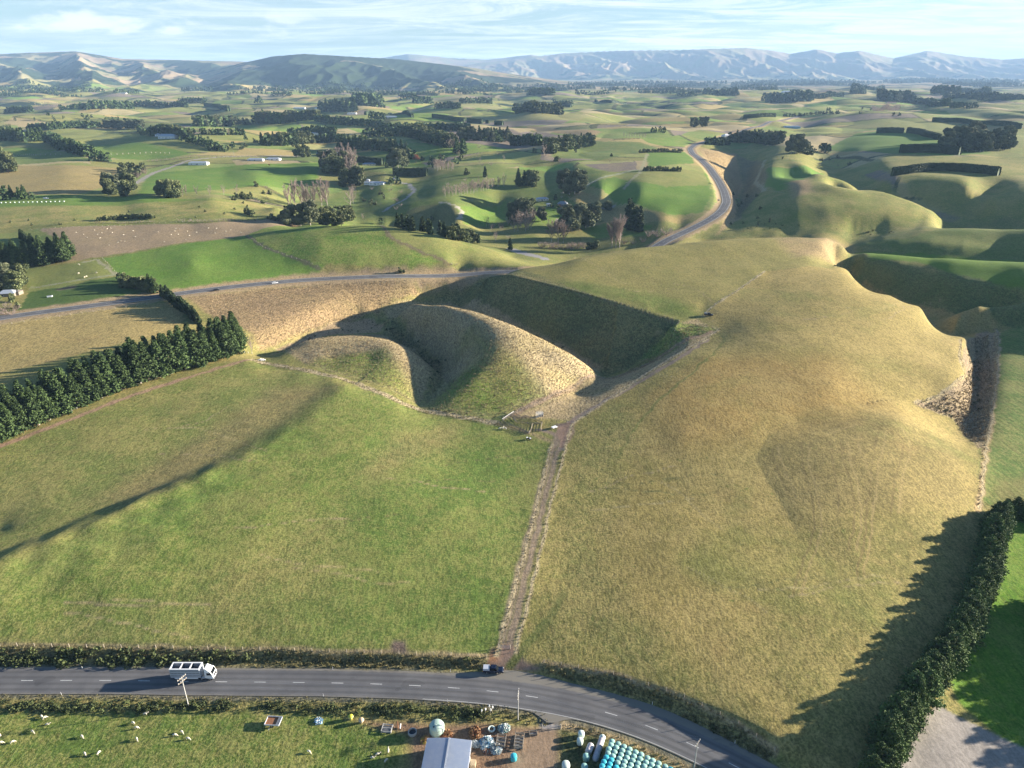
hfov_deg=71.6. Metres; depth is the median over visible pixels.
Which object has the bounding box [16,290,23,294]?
farm building
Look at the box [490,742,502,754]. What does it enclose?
rubbish heap
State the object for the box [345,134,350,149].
pine tree
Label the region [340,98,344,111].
pine tree
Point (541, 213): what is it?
gum tree
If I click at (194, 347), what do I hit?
pine tree
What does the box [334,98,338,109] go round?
pine tree
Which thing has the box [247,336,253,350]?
bare tree
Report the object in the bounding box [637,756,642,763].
wrapped bale
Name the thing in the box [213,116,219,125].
gum tree
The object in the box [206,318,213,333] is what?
pine tree
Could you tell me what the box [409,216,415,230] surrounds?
cypress tree
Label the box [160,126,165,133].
broadleaf tree
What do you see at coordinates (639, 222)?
cypress tree
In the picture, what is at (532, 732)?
feed crate
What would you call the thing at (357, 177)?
broadleaf tree
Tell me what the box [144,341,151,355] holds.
pine tree
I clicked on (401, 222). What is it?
cypress tree
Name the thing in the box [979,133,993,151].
gum tree
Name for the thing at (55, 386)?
pine tree
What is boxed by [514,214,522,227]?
bare tree
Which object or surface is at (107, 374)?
pine tree
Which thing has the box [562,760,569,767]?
wrapped bale
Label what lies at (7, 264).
gum tree
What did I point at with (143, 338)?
pine tree
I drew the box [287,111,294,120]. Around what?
broadleaf tree
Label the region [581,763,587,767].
wrapped bale
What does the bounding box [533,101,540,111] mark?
broadleaf tree
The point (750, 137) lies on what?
broadleaf tree
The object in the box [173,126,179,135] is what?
broadleaf tree
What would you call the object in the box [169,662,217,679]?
stock truck
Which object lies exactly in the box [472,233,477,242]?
broadleaf tree
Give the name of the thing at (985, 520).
shelterbelt conifer
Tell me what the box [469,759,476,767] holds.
storage tote
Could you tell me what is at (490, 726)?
tyre ring
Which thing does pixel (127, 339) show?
pine tree
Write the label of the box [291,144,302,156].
broadleaf tree
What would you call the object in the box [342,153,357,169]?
broadleaf tree
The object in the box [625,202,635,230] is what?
cypress tree
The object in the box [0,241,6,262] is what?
pine tree
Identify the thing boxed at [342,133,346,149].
pine tree
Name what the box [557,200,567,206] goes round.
farmhouse
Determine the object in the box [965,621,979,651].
shelterbelt conifer
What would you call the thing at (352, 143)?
pine tree
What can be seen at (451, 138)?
broadleaf tree
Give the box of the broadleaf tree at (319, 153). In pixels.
[316,150,326,166]
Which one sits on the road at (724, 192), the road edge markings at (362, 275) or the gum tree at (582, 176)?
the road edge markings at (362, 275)
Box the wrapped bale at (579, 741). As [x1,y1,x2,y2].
[577,737,582,745]
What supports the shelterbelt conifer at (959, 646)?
on the ground at (764, 514)
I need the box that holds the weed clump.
[420,735,429,743]
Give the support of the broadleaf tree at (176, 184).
on the ground at (764, 514)
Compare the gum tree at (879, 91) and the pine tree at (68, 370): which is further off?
the gum tree at (879, 91)
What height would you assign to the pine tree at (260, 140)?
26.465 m
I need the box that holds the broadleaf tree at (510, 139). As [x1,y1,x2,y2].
[508,135,515,144]
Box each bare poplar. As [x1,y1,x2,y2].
[282,183,293,203]
[289,179,298,204]
[296,181,305,202]
[300,184,311,200]
[309,181,316,199]
[314,177,325,204]
[321,179,330,204]
[605,219,618,247]
[610,214,623,247]
[613,215,626,247]
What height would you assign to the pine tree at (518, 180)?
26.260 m
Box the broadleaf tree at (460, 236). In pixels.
[455,226,465,240]
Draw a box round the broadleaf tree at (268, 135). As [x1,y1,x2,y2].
[264,132,270,143]
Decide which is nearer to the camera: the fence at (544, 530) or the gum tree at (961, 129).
the fence at (544, 530)
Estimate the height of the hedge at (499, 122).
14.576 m
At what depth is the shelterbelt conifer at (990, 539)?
227.93 m
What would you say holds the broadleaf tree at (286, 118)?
on the ground at (764, 514)
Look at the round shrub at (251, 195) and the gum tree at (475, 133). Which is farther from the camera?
the gum tree at (475, 133)
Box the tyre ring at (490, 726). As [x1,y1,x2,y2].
[488,725,494,732]
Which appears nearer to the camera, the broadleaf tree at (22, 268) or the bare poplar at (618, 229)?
the broadleaf tree at (22, 268)
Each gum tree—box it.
[0,263,11,270]
[0,268,7,273]
[0,273,5,289]
[99,172,110,187]
[103,119,107,127]
[107,173,118,184]
[113,177,120,191]
[117,120,123,128]
[125,173,137,189]
[129,121,134,128]
[191,115,197,125]
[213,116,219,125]
[280,208,291,224]
[282,203,295,224]
[292,203,305,225]
[298,199,319,224]
[320,158,327,172]
[320,213,328,225]
[326,149,336,156]
[386,147,396,167]
[391,148,403,164]
[401,149,409,165]
[456,127,466,138]
[467,128,473,140]
[471,128,477,140]
[475,130,483,139]
[484,128,490,140]
[489,130,495,141]
[500,130,506,141]
[504,130,509,141]
[511,199,524,218]
[517,200,535,219]
[535,207,546,221]
[553,204,572,229]
[556,168,569,192]
[562,170,574,194]
[563,208,580,230]
[568,170,581,193]
[572,168,588,192]
[573,202,587,229]
[581,204,595,227]
[587,201,601,226]
[690,117,695,125]
[704,116,709,125]
[785,134,799,152]
[794,134,803,153]
[796,133,811,153]
[876,88,883,99]
[937,127,950,143]
[939,131,958,144]
[955,126,967,135]
[962,132,977,150]
[966,127,975,132]
[968,120,982,126]
[972,131,983,150]
[974,125,984,131]
[974,136,989,150]
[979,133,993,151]
[990,133,996,148]
[993,127,1002,133]
[994,135,1006,148]
[998,131,1013,139]
[1001,133,1010,149]
[1003,125,1016,134]
[1005,126,1017,140]
[1007,135,1018,148]
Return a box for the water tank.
[429,719,444,737]
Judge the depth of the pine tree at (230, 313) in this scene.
413.36 m
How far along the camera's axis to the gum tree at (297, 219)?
710.12 m
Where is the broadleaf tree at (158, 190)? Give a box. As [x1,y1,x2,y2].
[153,179,164,195]
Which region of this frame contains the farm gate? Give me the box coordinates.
[542,724,560,728]
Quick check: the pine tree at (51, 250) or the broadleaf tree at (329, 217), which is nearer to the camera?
the pine tree at (51, 250)
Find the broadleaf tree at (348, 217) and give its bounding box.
[339,209,351,223]
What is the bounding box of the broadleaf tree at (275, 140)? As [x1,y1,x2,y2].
[270,134,279,145]
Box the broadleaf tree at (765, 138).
[762,134,769,144]
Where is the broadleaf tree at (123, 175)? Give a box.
[118,172,136,189]
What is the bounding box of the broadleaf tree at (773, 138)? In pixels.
[768,132,780,145]
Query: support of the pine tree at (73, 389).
on the ground at (764, 514)
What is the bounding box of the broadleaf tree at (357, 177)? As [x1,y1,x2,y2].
[347,165,366,185]
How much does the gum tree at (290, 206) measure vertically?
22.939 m
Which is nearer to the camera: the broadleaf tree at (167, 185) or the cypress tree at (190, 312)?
the cypress tree at (190, 312)
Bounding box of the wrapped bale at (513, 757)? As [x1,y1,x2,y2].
[510,753,516,761]
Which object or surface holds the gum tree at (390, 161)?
on the ground at (764, 514)
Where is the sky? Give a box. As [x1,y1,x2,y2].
[0,0,1023,61]
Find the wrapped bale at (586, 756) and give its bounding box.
[583,753,589,761]
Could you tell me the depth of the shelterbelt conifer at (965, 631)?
189.84 m
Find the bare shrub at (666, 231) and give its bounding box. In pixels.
[661,227,672,234]
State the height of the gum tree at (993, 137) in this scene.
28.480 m
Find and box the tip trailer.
[264,716,282,730]
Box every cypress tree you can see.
[163,284,166,298]
[168,292,171,304]
[180,299,183,312]
[183,300,186,314]
[189,305,192,320]
[194,311,201,322]
[394,212,400,227]
[399,213,404,228]
[403,214,410,230]
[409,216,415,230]
[419,216,425,231]
[425,218,428,232]
[427,220,433,233]
[437,220,441,235]
[441,222,446,236]
[482,166,487,176]
[508,238,512,249]
[623,198,632,229]
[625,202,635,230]
[630,206,638,231]
[634,206,644,231]
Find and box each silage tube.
[585,742,593,754]
[592,734,605,761]
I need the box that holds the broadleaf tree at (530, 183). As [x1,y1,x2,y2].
[526,175,537,186]
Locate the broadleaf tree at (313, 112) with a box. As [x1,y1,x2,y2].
[310,109,318,119]
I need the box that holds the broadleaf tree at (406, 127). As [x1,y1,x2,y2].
[404,125,412,136]
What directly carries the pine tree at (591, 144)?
on the ground at (764, 514)
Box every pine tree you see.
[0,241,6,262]
[0,384,15,400]
[0,389,27,425]
[0,402,22,438]
[0,417,15,442]
[1,246,12,264]
[8,127,12,140]
[8,185,13,196]
[9,240,19,264]
[10,128,14,140]
[10,380,20,402]
[10,396,32,433]
[15,127,22,141]
[16,187,22,198]
[16,243,31,265]
[16,385,24,408]
[21,386,50,429]
[22,186,27,197]
[25,378,32,389]
[26,128,32,141]
[26,233,35,248]
[29,127,38,141]
[29,242,38,265]
[32,384,36,395]
[33,235,45,257]
[34,238,51,264]
[35,128,41,140]
[35,369,42,387]
[36,385,60,420]
[41,371,64,410]
[47,374,75,414]
[48,239,57,262]
[51,367,57,377]
[52,235,70,261]
[56,367,74,405]
[59,231,76,256]
[60,237,70,256]
[64,373,91,410]
[65,357,73,374]
[70,359,91,388]
[78,368,101,403]
[80,356,87,367]
[83,360,92,380]
[89,350,95,364]
[91,364,112,397]
[93,352,114,387]
[98,354,123,395]
[102,349,107,359]
[106,349,125,383]
[111,355,137,388]
[114,346,121,357]
[120,342,135,372]
[125,337,131,347]
[126,344,150,387]
[130,340,146,372]
[137,341,159,381]
[140,336,150,348]
[143,273,154,292]
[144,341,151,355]
[149,276,158,292]
[149,340,171,377]
[155,333,163,349]
[159,335,181,375]
[166,330,177,367]
[172,331,196,371]
[173,325,180,335]
[180,330,188,346]
[183,323,191,338]
[187,332,209,367]
[195,320,208,337]
[198,330,216,362]
[201,326,216,358]
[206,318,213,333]
[208,329,224,359]
[212,318,226,341]
[214,322,237,359]
[220,315,225,323]
[222,319,242,353]
[227,311,248,338]
[227,316,239,333]
[230,320,247,353]
[232,317,247,342]
[258,132,264,144]
[267,111,275,123]
[268,134,274,145]
[281,132,287,145]
[292,131,298,144]
[329,99,335,111]
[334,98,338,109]
[339,134,344,149]
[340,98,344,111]
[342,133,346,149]
[343,100,348,111]
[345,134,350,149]
[350,136,354,149]
[352,97,358,110]
[353,134,358,149]
[388,138,392,152]
[391,138,398,148]
[399,139,403,148]
[452,141,458,153]
[460,139,466,153]
[481,128,486,140]
[494,128,498,141]
[513,168,522,185]
[521,170,526,185]
[583,134,587,146]
[588,133,594,145]
[738,130,743,142]
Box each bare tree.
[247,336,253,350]
[344,152,356,167]
[345,188,355,204]
[510,215,517,227]
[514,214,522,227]
[516,211,525,228]
[522,214,531,228]
[523,212,534,226]
[545,219,556,241]
[551,220,565,239]
[560,220,570,241]
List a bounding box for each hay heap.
[439,728,452,737]
[468,725,480,738]
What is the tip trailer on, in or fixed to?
on the ground at (764, 514)
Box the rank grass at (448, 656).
[0,272,964,766]
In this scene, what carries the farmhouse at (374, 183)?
on the ground at (764, 514)
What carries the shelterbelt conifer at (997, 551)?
on the ground at (764, 514)
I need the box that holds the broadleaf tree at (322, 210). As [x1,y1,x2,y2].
[317,207,329,225]
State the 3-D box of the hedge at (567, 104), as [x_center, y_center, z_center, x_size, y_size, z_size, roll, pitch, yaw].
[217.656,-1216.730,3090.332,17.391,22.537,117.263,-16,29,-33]
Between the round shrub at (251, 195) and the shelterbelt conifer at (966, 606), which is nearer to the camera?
the shelterbelt conifer at (966, 606)
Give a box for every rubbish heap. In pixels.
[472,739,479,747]
[478,735,494,749]
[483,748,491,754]
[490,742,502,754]
[497,723,510,733]
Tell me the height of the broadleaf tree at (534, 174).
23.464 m
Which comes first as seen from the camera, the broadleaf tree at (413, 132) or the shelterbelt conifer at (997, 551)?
the shelterbelt conifer at (997, 551)
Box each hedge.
[204,103,230,110]
[356,155,383,164]
[364,110,413,117]
[392,167,427,176]
[432,114,464,121]
[466,118,482,123]
[494,120,503,125]
[553,101,571,106]
[594,99,626,104]
[615,89,641,92]
[743,113,775,117]
[876,127,904,132]
[890,162,1001,175]
[899,144,962,154]
[906,127,942,139]
[932,117,1022,128]
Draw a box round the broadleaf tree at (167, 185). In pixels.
[160,179,180,197]
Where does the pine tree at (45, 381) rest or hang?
on the ground at (764, 514)
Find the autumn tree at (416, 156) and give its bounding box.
[412,154,419,159]
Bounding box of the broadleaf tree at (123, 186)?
[116,179,130,196]
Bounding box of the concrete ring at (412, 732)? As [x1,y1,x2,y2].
[408,728,416,736]
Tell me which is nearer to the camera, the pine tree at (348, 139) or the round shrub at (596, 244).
the round shrub at (596, 244)
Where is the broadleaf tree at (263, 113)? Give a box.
[261,111,267,121]
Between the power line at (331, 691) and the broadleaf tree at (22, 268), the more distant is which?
the broadleaf tree at (22, 268)
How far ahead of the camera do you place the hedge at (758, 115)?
2180.68 m
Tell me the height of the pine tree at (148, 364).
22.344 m
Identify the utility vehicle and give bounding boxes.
[483,664,503,673]
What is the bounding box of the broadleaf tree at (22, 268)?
[9,263,29,283]
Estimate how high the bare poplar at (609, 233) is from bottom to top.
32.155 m
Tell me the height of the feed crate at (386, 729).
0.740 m
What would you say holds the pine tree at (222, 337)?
on the ground at (764, 514)
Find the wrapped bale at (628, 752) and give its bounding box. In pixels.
[625,750,630,757]
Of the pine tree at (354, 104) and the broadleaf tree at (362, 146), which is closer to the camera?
the broadleaf tree at (362, 146)
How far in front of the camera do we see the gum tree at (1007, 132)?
1202.10 m
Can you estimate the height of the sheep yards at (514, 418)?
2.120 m
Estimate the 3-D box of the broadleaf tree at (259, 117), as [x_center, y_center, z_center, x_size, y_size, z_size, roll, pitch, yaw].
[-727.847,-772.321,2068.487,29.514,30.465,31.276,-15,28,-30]
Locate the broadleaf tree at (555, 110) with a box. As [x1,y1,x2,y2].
[553,103,560,113]
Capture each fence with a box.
[0,643,486,656]
[252,358,415,406]
[499,447,550,641]
[518,423,571,638]
[546,660,774,750]
[566,724,691,767]
[573,330,717,422]
[915,337,966,402]
[979,333,998,508]
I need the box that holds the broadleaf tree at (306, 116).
[303,110,311,118]
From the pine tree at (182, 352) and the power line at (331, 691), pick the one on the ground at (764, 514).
the pine tree at (182, 352)
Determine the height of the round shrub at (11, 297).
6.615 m
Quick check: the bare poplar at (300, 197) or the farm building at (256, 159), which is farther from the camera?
the farm building at (256, 159)
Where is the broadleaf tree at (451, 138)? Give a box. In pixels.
[444,132,455,147]
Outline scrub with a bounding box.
[0,221,980,767]
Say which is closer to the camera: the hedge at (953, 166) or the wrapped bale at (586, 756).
the wrapped bale at (586, 756)
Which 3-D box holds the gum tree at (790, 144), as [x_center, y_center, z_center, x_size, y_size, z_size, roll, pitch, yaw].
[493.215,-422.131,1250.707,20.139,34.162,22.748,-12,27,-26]
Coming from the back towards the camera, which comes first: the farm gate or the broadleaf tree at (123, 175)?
the broadleaf tree at (123, 175)
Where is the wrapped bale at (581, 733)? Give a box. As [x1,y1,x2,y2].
[578,730,584,737]
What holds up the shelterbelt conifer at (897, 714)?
on the ground at (764, 514)
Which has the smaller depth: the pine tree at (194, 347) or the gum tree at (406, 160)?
the pine tree at (194, 347)
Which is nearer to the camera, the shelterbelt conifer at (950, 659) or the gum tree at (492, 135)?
the shelterbelt conifer at (950, 659)
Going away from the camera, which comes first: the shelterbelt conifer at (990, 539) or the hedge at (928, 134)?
the shelterbelt conifer at (990, 539)
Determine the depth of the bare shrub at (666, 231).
736.86 m
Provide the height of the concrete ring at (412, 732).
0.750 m
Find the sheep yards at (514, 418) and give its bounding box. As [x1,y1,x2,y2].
[502,411,541,433]
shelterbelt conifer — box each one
[853,752,883,767]
[860,741,886,766]
[864,715,900,753]
[866,708,911,752]
[873,690,914,719]
[873,747,901,767]
[874,761,889,767]
[878,727,908,767]
[894,669,931,702]
[895,720,914,761]
[896,704,921,745]
[898,659,934,698]
[904,693,928,733]
[905,655,941,686]
[908,681,933,720]
[916,668,946,715]
[918,636,957,679]
[919,649,947,681]
[929,625,956,658]
[929,661,945,695]
[936,655,954,690]
[937,631,971,674]
[940,648,957,677]
[943,602,975,628]
[944,610,971,643]
[944,620,968,655]
[945,594,979,614]
[951,588,990,617]
[952,576,987,604]
[954,623,970,657]
[961,563,994,596]
[965,557,995,577]
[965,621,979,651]
[966,577,990,598]
[967,608,989,648]
[969,551,994,571]
[970,600,988,638]
[973,534,997,557]
[974,527,997,545]
[976,545,1009,575]
[977,512,994,529]
[977,512,1006,536]
[979,504,1002,523]
[979,589,991,616]
[981,599,991,629]
[982,562,1002,595]
[983,500,1002,515]
[983,580,994,608]
[985,574,998,602]
[988,500,1019,525]
[990,556,1004,582]
[992,541,1005,556]
[994,532,1008,558]
[995,512,1015,539]
[996,525,1010,552]
[997,507,1016,535]
[1012,496,1023,517]
[1012,502,1019,519]
[1017,505,1023,522]
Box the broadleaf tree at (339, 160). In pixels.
[333,156,348,174]
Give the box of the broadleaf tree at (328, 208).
[324,205,335,223]
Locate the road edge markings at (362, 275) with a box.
[3,121,772,319]
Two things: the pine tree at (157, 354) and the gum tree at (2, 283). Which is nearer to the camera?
the pine tree at (157, 354)
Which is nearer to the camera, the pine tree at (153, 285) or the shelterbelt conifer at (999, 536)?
the shelterbelt conifer at (999, 536)
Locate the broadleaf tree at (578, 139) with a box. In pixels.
[572,134,581,148]
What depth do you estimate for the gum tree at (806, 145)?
1249.37 m
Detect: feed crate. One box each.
[381,723,392,733]
[496,733,505,747]
[514,732,523,749]
[529,730,537,735]
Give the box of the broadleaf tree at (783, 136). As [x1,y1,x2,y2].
[777,131,786,143]
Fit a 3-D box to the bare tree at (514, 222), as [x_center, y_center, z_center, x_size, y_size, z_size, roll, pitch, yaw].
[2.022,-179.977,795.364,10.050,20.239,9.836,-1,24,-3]
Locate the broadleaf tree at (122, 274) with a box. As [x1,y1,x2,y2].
[117,272,125,283]
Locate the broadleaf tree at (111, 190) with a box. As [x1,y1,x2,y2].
[101,178,117,195]
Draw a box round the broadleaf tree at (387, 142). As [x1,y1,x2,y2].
[383,141,389,150]
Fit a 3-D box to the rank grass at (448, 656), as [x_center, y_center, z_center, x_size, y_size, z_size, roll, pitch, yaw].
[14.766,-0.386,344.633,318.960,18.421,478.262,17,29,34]
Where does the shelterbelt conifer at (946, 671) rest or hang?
on the ground at (764, 514)
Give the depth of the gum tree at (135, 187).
857.52 m
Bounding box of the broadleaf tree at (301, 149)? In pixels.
[296,146,306,156]
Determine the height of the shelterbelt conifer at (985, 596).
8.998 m
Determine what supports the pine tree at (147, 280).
on the ground at (764, 514)
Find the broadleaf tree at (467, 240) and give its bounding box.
[465,232,470,242]
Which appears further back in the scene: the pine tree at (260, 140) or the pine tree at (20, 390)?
the pine tree at (260, 140)
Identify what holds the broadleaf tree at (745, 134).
on the ground at (764, 514)
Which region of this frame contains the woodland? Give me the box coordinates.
[0,77,1023,281]
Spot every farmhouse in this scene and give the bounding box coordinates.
[363,162,375,165]
[364,181,385,185]
[536,196,548,201]
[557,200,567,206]
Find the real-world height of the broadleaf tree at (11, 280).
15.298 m
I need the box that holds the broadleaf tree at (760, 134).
[755,132,763,141]
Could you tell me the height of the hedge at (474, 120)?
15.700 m
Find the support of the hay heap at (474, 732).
on the ground at (764, 514)
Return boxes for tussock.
[205,151,999,504]
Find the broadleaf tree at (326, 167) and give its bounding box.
[321,157,334,171]
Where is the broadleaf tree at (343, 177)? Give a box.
[337,169,348,186]
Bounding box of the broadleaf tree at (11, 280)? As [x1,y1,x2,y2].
[1,270,25,289]
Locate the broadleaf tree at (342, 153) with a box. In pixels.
[337,151,347,156]
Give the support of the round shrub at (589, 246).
on the ground at (764, 514)
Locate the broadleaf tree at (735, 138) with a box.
[732,132,739,142]
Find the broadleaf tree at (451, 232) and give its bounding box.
[446,225,456,239]
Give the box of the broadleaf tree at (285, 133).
[276,131,288,143]
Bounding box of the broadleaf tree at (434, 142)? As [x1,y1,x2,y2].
[431,134,439,145]
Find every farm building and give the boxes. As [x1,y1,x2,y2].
[0,290,15,296]
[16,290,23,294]
[158,134,178,138]
[188,161,208,164]
[247,158,264,160]
[265,157,280,160]
[783,126,800,128]
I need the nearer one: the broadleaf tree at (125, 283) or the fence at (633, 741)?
the fence at (633, 741)
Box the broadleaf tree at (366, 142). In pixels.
[363,139,369,149]
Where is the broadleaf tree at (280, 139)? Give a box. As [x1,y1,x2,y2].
[277,133,284,145]
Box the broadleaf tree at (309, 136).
[305,131,313,143]
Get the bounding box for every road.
[0,116,799,319]
[0,667,778,767]
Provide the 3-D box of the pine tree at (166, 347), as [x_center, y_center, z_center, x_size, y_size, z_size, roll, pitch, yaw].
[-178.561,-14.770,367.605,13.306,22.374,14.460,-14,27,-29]
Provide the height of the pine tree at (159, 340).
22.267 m
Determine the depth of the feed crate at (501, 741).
165.35 m
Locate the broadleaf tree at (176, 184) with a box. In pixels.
[166,180,181,196]
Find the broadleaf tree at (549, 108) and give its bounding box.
[545,104,552,113]
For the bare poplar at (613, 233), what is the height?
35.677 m
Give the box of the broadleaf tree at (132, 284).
[130,279,138,288]
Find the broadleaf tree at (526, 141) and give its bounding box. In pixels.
[525,133,532,144]
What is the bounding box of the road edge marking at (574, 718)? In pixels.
[429,699,705,767]
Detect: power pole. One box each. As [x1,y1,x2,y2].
[177,674,188,705]
[517,689,518,719]
[694,740,699,767]
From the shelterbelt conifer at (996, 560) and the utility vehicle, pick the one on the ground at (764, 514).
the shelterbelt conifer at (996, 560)
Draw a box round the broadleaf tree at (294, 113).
[291,110,297,120]
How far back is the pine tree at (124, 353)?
353.45 m
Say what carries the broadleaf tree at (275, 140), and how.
on the ground at (764, 514)
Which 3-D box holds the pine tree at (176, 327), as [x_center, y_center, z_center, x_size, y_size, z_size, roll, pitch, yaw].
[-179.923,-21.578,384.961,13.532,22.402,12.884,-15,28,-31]
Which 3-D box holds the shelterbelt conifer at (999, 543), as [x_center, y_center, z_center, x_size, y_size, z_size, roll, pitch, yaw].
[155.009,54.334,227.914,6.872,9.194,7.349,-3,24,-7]
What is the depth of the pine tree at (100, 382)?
337.06 m
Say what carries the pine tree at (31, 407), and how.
on the ground at (764, 514)
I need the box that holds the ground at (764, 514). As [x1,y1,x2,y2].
[0,48,1023,767]
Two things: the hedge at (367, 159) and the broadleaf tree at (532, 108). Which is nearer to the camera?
the hedge at (367, 159)
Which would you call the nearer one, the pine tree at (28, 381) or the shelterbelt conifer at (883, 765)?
the shelterbelt conifer at (883, 765)
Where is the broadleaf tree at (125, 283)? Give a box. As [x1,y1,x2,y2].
[121,277,128,286]
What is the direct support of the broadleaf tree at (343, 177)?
on the ground at (764, 514)
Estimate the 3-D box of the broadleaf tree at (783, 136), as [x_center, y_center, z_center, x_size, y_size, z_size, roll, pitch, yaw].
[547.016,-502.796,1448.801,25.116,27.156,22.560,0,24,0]
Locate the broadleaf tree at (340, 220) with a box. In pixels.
[336,211,345,225]
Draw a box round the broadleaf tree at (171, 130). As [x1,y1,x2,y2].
[168,125,177,133]
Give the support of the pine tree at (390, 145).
on the ground at (764, 514)
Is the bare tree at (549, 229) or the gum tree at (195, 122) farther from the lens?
the gum tree at (195, 122)
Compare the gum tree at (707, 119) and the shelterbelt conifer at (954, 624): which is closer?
the shelterbelt conifer at (954, 624)
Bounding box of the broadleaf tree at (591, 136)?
[585,132,595,145]
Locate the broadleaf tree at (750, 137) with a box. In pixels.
[747,131,754,142]
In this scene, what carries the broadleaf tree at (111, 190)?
on the ground at (764, 514)
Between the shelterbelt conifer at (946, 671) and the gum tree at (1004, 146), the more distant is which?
the gum tree at (1004, 146)
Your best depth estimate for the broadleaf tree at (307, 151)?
1297.88 m
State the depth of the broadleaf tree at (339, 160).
1107.30 m
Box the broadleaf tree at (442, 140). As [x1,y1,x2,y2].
[439,134,449,147]
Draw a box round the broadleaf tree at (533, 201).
[525,198,535,207]
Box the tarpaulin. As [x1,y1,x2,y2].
[313,717,322,724]
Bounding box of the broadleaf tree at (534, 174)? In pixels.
[526,170,539,181]
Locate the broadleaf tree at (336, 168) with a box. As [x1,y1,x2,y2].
[331,162,341,174]
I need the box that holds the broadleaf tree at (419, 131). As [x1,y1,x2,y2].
[417,127,424,138]
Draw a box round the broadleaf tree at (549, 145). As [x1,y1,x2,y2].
[543,137,556,153]
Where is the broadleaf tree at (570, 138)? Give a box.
[563,134,572,146]
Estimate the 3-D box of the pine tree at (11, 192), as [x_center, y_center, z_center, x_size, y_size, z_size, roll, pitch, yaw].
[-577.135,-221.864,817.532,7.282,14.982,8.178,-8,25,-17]
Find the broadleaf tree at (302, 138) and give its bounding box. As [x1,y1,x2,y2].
[296,133,305,143]
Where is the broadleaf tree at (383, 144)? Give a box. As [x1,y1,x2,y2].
[379,139,387,150]
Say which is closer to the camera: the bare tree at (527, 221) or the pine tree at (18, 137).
the bare tree at (527, 221)
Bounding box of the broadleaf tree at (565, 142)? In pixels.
[560,136,569,151]
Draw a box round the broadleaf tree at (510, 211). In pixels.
[506,202,514,218]
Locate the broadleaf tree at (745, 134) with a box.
[743,130,750,138]
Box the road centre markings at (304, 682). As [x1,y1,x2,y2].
[21,680,737,767]
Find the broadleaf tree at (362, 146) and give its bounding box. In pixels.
[360,141,367,150]
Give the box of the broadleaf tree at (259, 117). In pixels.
[257,113,265,123]
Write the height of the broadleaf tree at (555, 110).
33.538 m
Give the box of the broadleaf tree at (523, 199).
[510,197,525,221]
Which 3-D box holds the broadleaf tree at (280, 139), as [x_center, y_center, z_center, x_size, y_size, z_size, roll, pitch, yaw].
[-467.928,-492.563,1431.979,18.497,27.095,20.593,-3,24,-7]
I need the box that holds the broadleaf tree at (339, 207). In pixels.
[333,205,343,215]
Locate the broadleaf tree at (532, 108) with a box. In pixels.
[530,103,536,112]
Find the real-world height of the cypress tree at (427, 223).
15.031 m
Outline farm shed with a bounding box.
[421,737,471,767]
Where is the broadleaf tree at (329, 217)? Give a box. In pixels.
[323,211,338,225]
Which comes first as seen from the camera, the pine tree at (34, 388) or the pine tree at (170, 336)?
the pine tree at (34, 388)
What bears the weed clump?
on the ground at (764, 514)
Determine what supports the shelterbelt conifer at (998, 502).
on the ground at (764, 514)
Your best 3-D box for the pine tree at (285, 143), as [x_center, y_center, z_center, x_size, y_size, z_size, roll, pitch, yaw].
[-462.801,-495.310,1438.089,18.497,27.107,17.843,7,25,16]
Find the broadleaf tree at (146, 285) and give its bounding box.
[142,281,152,292]
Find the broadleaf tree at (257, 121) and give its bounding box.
[254,111,262,124]
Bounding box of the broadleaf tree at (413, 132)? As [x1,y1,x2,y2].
[410,127,417,138]
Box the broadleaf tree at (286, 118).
[282,111,288,121]
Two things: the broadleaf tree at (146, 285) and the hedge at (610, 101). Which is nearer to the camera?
the broadleaf tree at (146, 285)
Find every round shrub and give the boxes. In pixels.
[8,293,14,302]
[117,166,122,173]
[117,277,129,287]
[118,162,131,167]
[128,162,138,168]
[130,168,140,175]
[133,276,143,288]
[137,162,145,172]
[245,192,253,199]
[586,242,593,249]
[593,240,599,248]
[601,200,612,210]
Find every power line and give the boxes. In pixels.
[181,674,516,696]
[533,701,693,742]
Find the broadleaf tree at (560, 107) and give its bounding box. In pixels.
[556,102,563,114]
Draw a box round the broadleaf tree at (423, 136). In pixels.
[420,129,426,140]
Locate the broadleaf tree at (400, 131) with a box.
[398,124,405,134]
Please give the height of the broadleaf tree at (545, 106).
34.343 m
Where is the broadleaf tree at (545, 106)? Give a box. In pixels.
[541,102,547,111]
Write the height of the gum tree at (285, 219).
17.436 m
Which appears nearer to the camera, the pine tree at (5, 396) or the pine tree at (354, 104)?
the pine tree at (5, 396)
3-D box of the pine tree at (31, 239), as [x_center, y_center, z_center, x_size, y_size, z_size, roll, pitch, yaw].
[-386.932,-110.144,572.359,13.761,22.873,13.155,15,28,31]
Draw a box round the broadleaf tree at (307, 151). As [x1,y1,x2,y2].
[301,144,310,156]
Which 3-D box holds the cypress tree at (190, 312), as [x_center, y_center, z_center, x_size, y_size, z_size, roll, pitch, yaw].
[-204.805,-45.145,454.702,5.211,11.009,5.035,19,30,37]
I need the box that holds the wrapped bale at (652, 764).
[648,762,654,767]
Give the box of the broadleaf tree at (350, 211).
[343,205,355,221]
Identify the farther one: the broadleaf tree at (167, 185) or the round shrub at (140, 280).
the broadleaf tree at (167, 185)
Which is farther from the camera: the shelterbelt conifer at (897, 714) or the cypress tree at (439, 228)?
the cypress tree at (439, 228)
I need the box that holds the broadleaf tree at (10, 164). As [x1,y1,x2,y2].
[0,151,17,172]
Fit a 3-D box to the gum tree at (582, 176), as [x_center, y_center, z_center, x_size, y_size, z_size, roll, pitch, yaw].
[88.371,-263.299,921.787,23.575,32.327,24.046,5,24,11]

